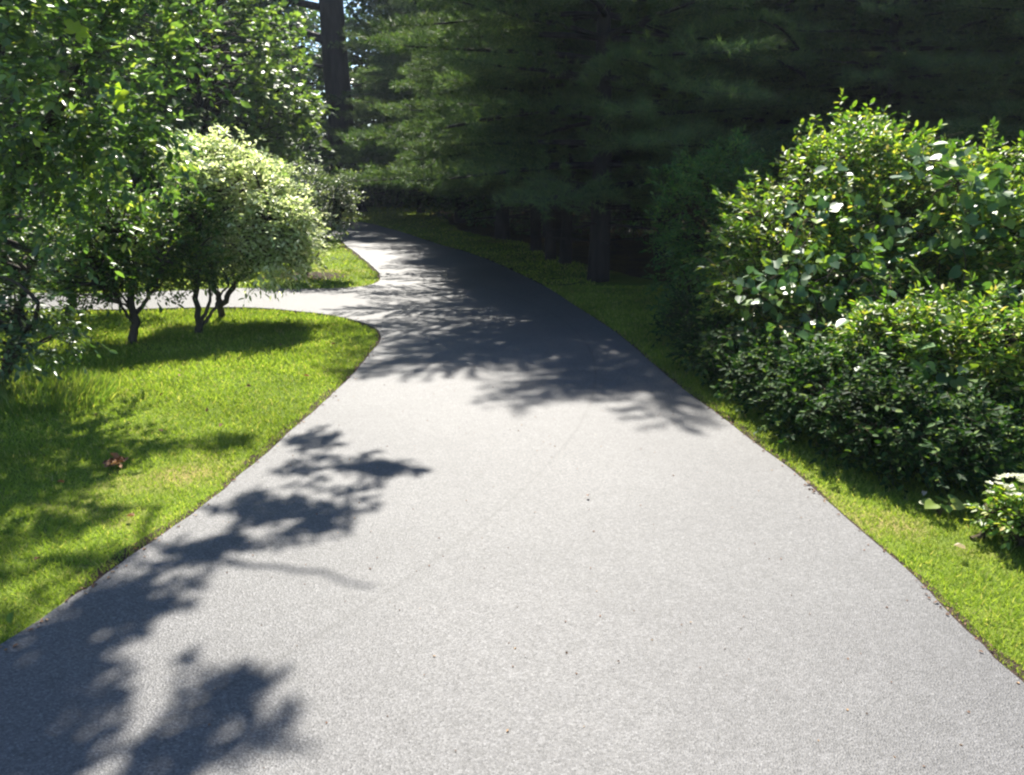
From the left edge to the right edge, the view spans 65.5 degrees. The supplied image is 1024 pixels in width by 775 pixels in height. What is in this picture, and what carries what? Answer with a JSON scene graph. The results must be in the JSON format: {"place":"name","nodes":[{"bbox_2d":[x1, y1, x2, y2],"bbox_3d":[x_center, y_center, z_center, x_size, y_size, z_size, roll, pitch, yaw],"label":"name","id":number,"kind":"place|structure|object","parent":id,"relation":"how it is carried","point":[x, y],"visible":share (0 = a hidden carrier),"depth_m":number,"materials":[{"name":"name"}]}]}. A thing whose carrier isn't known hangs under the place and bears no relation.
{"place":"outdoors","nodes":[
{"label":"outdoors","id":0,"kind":"place"},
{"bbox_2d":[226,0,387,157],"label":"sky","id":1,"kind":"structure","parent":0,"point":[317,1],"materials":[{"name":"white"}]},
{"bbox_2d":[0,219,1023,774],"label":"driveway","id":2,"kind":"structure","parent":0,"point":[196,643],"depth_m":3.88,"materials":[{"name":"grey asphalt"}]},
{"bbox_2d":[0,306,1019,682],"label":"leaf litter","id":3,"kind":"object","parent":2,"relation":"on","point":[338,400],"visible":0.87,"depth_m":4.43,"materials":[{"name":"brown plant"}]},
{"bbox_2d":[116,361,1022,767],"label":"grit","id":4,"kind":"object","parent":2,"relation":"on","point":[590,567],"visible":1,"depth_m":4.18,"materials":[{"name":"grey gravel"}]},
{"bbox_2d":[0,173,1023,665],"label":"ground","id":5,"kind":"structure","parent":0,"point":[616,279],"depth_m":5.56,"materials":[{"name":"green plant"}]},
{"bbox_2d":[6,611,13,623],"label":"fallen leaf","id":6,"kind":"object","parent":5,"relation":"on","point":[9,618],"visible":1,"depth_m":3.69,"materials":[{"name":"green plant"}]},
{"bbox_2d":[0,17,74,217],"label":"woodland tree","id":7,"kind":"object","parent":5,"relation":"on","point":[1,171],"depth_m":28.16,"materials":[{"name":"green plant"}]},
{"bbox_2d":[0,227,117,392],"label":"shrub","id":8,"kind":"object","parent":5,"relation":"on","point":[15,330],"visible":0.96,"depth_m":7.34,"materials":[{"name":"green plant"}]},
{"bbox_2d":[0,361,132,417],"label":"grass tuft","id":9,"kind":"object","parent":5,"relation":"on","point":[72,385],"visible":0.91,"depth_m":7.31,"materials":[{"name":"green plant"}]},
{"bbox_2d":[12,115,158,218],"bbox_3d":[-14.990,-7.692,28.614,4.867,5.192,6.576,6,17,21],"label":"undergrowth bush","id":10,"kind":"object","parent":5,"relation":"on","point":[136,182],"visible":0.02,"depth_m":29.62,"materials":[{"name":"green plant"}]},
{"bbox_2d":[0,0,173,226],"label":"maple tree","id":11,"kind":"object","parent":5,"relation":"on","point":[92,93],"visible":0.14,"depth_m":18.31,"materials":[{"name":"green plant"}]},
{"bbox_2d":[0,172,181,315],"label":"tree","id":12,"kind":"object","parent":5,"relation":"on","point":[25,233],"visible":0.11,"depth_m":10.89,"materials":[{"name":"green plant"}]},
{"bbox_2d":[0,169,206,343],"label":"tree","id":13,"kind":"object","parent":5,"relation":"on","point":[109,285],"visible":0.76,"depth_m":9.15,"materials":[{"name":"green plant"}]},
{"bbox_2d":[102,452,127,467],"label":"dead leaf clump","id":14,"kind":"object","parent":5,"relation":"on","point":[117,459],"visible":1,"depth_m":5.67,"materials":[{"name":"brown plant"}]},
{"bbox_2d":[0,0,251,283],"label":"broadleaf tree","id":15,"kind":"object","parent":5,"relation":"on","point":[91,138],"visible":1,"depth_m":6.99,"materials":[{"name":"green plant"}]},
{"bbox_2d":[21,0,256,220],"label":"maple tree","id":16,"kind":"object","parent":5,"relation":"on","point":[210,119],"visible":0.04,"depth_m":26.16,"materials":[{"name":"green plant"}]},
{"bbox_2d":[42,0,317,210],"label":"woodland tree","id":17,"kind":"object","parent":5,"relation":"on","point":[266,3],"visible":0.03,"depth_m":32.51,"materials":[{"name":"green plant"}]},
{"bbox_2d":[127,150,245,213],"bbox_3d":[-12.880,-8.541,31.902,6.290,4.966,4.655,2,16,6],"label":"undergrowth bush","id":18,"kind":"object","parent":5,"relation":"on","point":[155,186],"visible":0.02,"depth_m":31.58,"materials":[{"name":"green plant"}]},
{"bbox_2d":[43,0,339,214],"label":"maple tree","id":19,"kind":"object","parent":5,"relation":"on","point":[247,80],"visible":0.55,"depth_m":19.58,"materials":[{"name":"green plant"}]},
{"bbox_2d":[142,161,255,332],"bbox_3d":[-3.971,-1.707,9.920,1.451,2.147,1.244,0,16,0],"label":"tree","id":20,"kind":"object","parent":5,"relation":"on","point":[199,256],"visible":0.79,"depth_m":9.72,"materials":[{"name":"green plant"}]},
{"bbox_2d":[111,2,298,205],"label":"woodland tree","id":21,"kind":"object","parent":5,"relation":"on","point":[289,42],"visible":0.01,"depth_m":40.24,"materials":[{"name":"green plant"}]},
{"bbox_2d":[44,308,380,600],"bbox_3d":[-13.089,-1.050,11.446,33.118,0.001,11.848,11,19,33],"label":"soil edge","id":22,"kind":"object","parent":5,"relation":"on","point":[147,541],"visible":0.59,"depth_m":5.25,"materials":[{"name":"brown soil"}]},
{"bbox_2d":[150,123,340,317],"bbox_3d":[-3.509,-2.173,10.697,2.517,2.656,2.279,0,16,0],"label":"pale tree","id":23,"kind":"object","parent":5,"relation":"on","point":[276,232],"visible":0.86,"depth_m":10.25,"materials":[{"name":"green plant"}]},
{"bbox_2d":[242,112,326,204],"bbox_3d":[-11.438,-10.347,37.474,5.290,5.643,7.148,-3,16,-9],"label":"undergrowth bush","id":24,"kind":"object","parent":5,"relation":"on","point":[295,147],"visible":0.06,"depth_m":38.01,"materials":[{"name":"green plant"}]},
{"bbox_2d":[229,0,367,212],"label":"dark tree","id":25,"kind":"object","parent":5,"relation":"on","point":[334,65],"visible":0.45,"depth_m":33.48,"materials":[{"name":"brown plant"}]},
{"bbox_2d":[262,272,348,279],"bbox_3d":[-4.009,-2.178,15.368,1.732,0.048,1.264,0,16,0],"label":"mulch bed","id":26,"kind":"object","parent":5,"relation":"on","point":[318,274],"visible":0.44,"depth_m":15.22,"materials":[{"name":"soil"}]},
{"bbox_2d":[18,206,608,305],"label":"grass","id":27,"kind":"structure","parent":5,"relation":"on","point":[455,230],"depth_m":17.77,"materials":[{"name":"green plant"}]},
{"bbox_2d":[262,0,366,195],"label":"woodland tree","id":28,"kind":"object","parent":5,"relation":"on","point":[312,81],"visible":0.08,"depth_m":48.16,"materials":[{"name":"green plant"}]},
{"bbox_2d":[266,154,367,272],"bbox_3d":[-3.777,-3.163,14.815,2.167,2.279,1.715,-9,18,-28],"label":"young tree","id":29,"kind":"object","parent":5,"relation":"on","point":[343,198],"visible":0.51,"depth_m":14.66,"materials":[{"name":"green plant"}]},
{"bbox_2d":[288,116,386,206],"bbox_3d":[-9.099,-11.098,40.416,6.862,5.417,5.078,-7,17,-24],"label":"undergrowth bush","id":30,"kind":"object","parent":5,"relation":"on","point":[322,149],"visible":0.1,"depth_m":39.96,"materials":[{"name":"green plant"}]},
{"bbox_2d":[335,238,379,285],"bbox_3d":[-15.089,-3.746,21.008,27.712,0.001,12.783,3,16,12],"label":"soil edge","id":31,"kind":"object","parent":5,"relation":"on","point":[346,247],"visible":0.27,"depth_m":18.15,"materials":[{"name":"brown soil"}]},
{"bbox_2d":[296,0,426,193],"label":"woodland tree","id":32,"kind":"object","parent":5,"relation":"on","point":[355,58],"visible":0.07,"depth_m":41.86,"materials":[{"name":"green plant"}]},
{"bbox_2d":[321,0,434,212],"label":"pine tree","id":33,"kind":"object","parent":5,"relation":"on","point":[357,114],"visible":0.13,"depth_m":33.06,"materials":[{"name":"green plant"}]},
{"bbox_2d":[359,122,425,204],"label":"undergrowth bush","id":34,"kind":"object","parent":5,"relation":"on","point":[380,189],"visible":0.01,"depth_m":40.60,"materials":[{"name":"green plant"}]},
{"bbox_2d":[356,120,440,207],"bbox_3d":[-5.738,-10.929,39.537,7.148,5.643,5.290,7,17,24],"label":"undergrowth bush","id":35,"kind":"object","parent":5,"relation":"on","point":[400,196],"visible":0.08,"depth_m":38.83,"materials":[{"name":"green plant"}]},
{"bbox_2d":[389,0,663,251],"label":"pine tree","id":36,"kind":"object","parent":5,"relation":"on","point":[535,243],"visible":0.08,"depth_m":18.24,"materials":[{"name":"green plant"}]},
{"bbox_2d":[418,0,663,260],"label":"pine tree","id":37,"kind":"object","parent":5,"relation":"on","point":[550,248],"visible":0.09,"depth_m":16.45,"materials":[{"name":"green plant"}]},
{"bbox_2d":[415,0,726,264],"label":"pine tree","id":38,"kind":"object","parent":5,"relation":"on","point":[565,254],"visible":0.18,"depth_m":15.24,"materials":[{"name":"green plant"}]},
{"bbox_2d":[313,0,875,282],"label":"pine tree","id":39,"kind":"object","parent":5,"relation":"on","point":[706,84],"visible":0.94,"depth_m":12.58,"materials":[{"name":"green plant"}]},
{"bbox_2d":[628,124,777,332],"bbox_3d":[2.599,-1.974,10.344,2.033,2.780,1.963,-7,17,-23],"label":"feathery shrub","id":40,"kind":"object","parent":5,"relation":"on","point":[708,169],"visible":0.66,"depth_m":10.13,"materials":[{"name":"green plant"}]},
{"bbox_2d":[393,229,1023,681],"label":"soil edge","id":41,"kind":"object","parent":5,"relation":"on","point":[979,639],"visible":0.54,"depth_m":4.45,"materials":[{"name":"brown soil"}]},
{"bbox_2d":[545,284,1023,679],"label":"grass","id":42,"kind":"structure","parent":5,"relation":"on","point":[632,298],"depth_m":5.21,"materials":[{"name":"green plant"}]},
{"bbox_2d":[955,543,965,548],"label":"fallen leaf","id":43,"kind":"object","parent":42,"relation":"on","point":[960,545],"visible":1,"depth_m":4.36,"materials":[{"name":"yellow plant"}]},
{"bbox_2d":[647,284,1023,498],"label":"evergreen hedge","id":44,"kind":"object","parent":5,"relation":"on","point":[913,426],"visible":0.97,"depth_m":5.63,"materials":[{"name":"green plant"}]},
{"bbox_2d":[706,162,988,420],"bbox_3d":[3.067,-0.729,6.615,2.587,2.211,2.447,0,16,0],"label":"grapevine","id":45,"kind":"object","parent":5,"relation":"on","point":[787,281],"visible":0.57,"depth_m":7.02,"materials":[{"name":"green plant"}]},
{"bbox_2d":[679,88,1021,382],"bbox_3d":[3.293,-1.382,7.789,3.353,3.084,3.351,-8,17,-25],"label":"tall shrub","id":46,"kind":"object","parent":5,"relation":"on","point":[866,145],"visible":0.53,"depth_m":7.73,"materials":[{"name":"green plant"}]},
{"bbox_2d":[810,267,1023,455],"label":"leafy shrub","id":47,"kind":"object","parent":5,"relation":"on","point":[997,368],"visible":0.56,"depth_m":6.01,"materials":[{"name":"green plant"}]},
{"bbox_2d":[918,494,965,515],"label":"weed","id":48,"kind":"object","parent":5,"relation":"on","point":[956,504],"visible":0.99,"depth_m":4.88,"materials":[{"name":"green plant"}]},
{"bbox_2d":[884,132,1023,342],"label":"shrub","id":49,"kind":"object","parent":5,"relation":"on","point":[999,202],"visible":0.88,"depth_m":6.84,"materials":[{"name":"green plant"}]},
{"bbox_2d":[963,473,1023,549],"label":"flowering plant","id":50,"kind":"object","parent":5,"relation":"on","point":[1009,519],"visible":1,"depth_m":4.51,"materials":[{"name":"green plant"}]},
{"bbox_2d":[441,200,1023,395],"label":"forest floor","id":51,"kind":"structure","parent":0,"point":[622,261],"depth_m":20.01,"materials":[{"name":"brown soil"}]},
{"bbox_2d":[319,0,483,222],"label":"pine tree","id":52,"kind":"object","parent":51,"relation":"on","point":[391,71],"visible":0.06,"depth_m":27.48,"materials":[{"name":"green plant"}]},
{"bbox_2d":[320,2,495,216],"bbox_3d":[-1.128,-13.339,29.701,11.876,13.783,13.174,12,20,37],"label":"pine tree","id":53,"kind":"object","parent":51,"relation":"on","point":[357,152],"visible":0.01,"depth_m":30.19,"materials":[{"name":"green plant"}]},
{"bbox_2d":[381,188,448,204],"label":"undergrowth bush","id":54,"kind":"object","parent":51,"relation":"on","point":[411,202],"depth_m":41.61,"materials":[{"name":"green plant"}]},
{"bbox_2d":[408,194,476,205],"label":"undergrowth bush","id":55,"kind":"object","parent":51,"relation":"on","point":[431,203],"depth_m":38.59,"materials":[{"name":"green plant"}]},
{"bbox_2d":[352,0,541,239],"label":"pine tree","id":56,"kind":"object","parent":51,"relation":"on","point":[502,228],"visible":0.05,"depth_m":22.32,"materials":[{"name":"green plant"}]},
{"bbox_2d":[404,183,511,216],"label":"undergrowth bush","id":57,"kind":"object","parent":51,"relation":"on","point":[439,213],"visible":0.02,"depth_m":32.68,"materials":[{"name":"green plant"}]},
{"bbox_2d":[436,188,529,227],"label":"undergrowth bush","id":58,"kind":"object","parent":51,"relation":"on","point":[477,207],"visible":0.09,"depth_m":27.55,"materials":[{"name":"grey plant"}]},
{"bbox_2d":[369,12,666,236],"bbox_3d":[0.869,-10.548,22.620,10.556,12.252,11.711,1,16,2],"label":"pine tree","id":59,"kind":"object","parent":51,"relation":"on","point":[417,156],"visible":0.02,"depth_m":21.34,"materials":[{"name":"green plant"}]},
{"bbox_2d":[463,0,951,258],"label":"pine tree","id":60,"kind":"object","parent":51,"relation":"on","point":[752,122],"visible":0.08,"depth_m":14.74,"materials":[{"name":"green plant"}]},
{"bbox_2d":[682,198,781,240],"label":"undergrowth bush","id":61,"kind":"object","parent":51,"relation":"on","point":[726,212],"visible":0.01,"depth_m":22.04,"materials":[{"name":"green plant"}]},
{"bbox_2d":[581,0,1014,242],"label":"pine tree","id":62,"kind":"object","parent":51,"relation":"on","point":[773,64],"visible":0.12,"depth_m":13.53,"materials":[{"name":"green plant"}]},
{"bbox_2d":[617,0,1016,222],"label":"pine tree","id":63,"kind":"object","parent":51,"relation":"on","point":[726,123],"depth_m":16.00,"materials":[{"name":"green plant"}]},
{"bbox_2d":[707,0,1023,248],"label":"pine tree","id":64,"kind":"object","parent":51,"relation":"on","point":[896,61],"visible":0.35,"depth_m":12.72,"materials":[{"name":"green plant"}]},
{"bbox_2d":[868,29,1023,125],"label":"pine tree","id":65,"kind":"object","parent":51,"relation":"on","point":[1010,92],"depth_m":17.79,"materials":[{"name":"green plant"}]},
{"bbox_2d":[878,0,1023,297],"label":"pine tree","id":66,"kind":"object","parent":51,"relation":"on","point":[1001,113],"visible":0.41,"depth_m":11.49,"materials":[{"name":"green plant"}]},
{"bbox_2d":[883,116,1023,364],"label":"arching shrub","id":67,"kind":"object","parent":51,"relation":"on","point":[1013,244],"visible":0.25,"depth_m":7.29,"materials":[{"name":"green plant"}]},
{"bbox_2d":[930,11,1023,250],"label":"pine tree","id":68,"kind":"object","parent":51,"relation":"on","point":[1010,142],"visible":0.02,"depth_m":12.96,"materials":[{"name":"green plant"}]}
]}

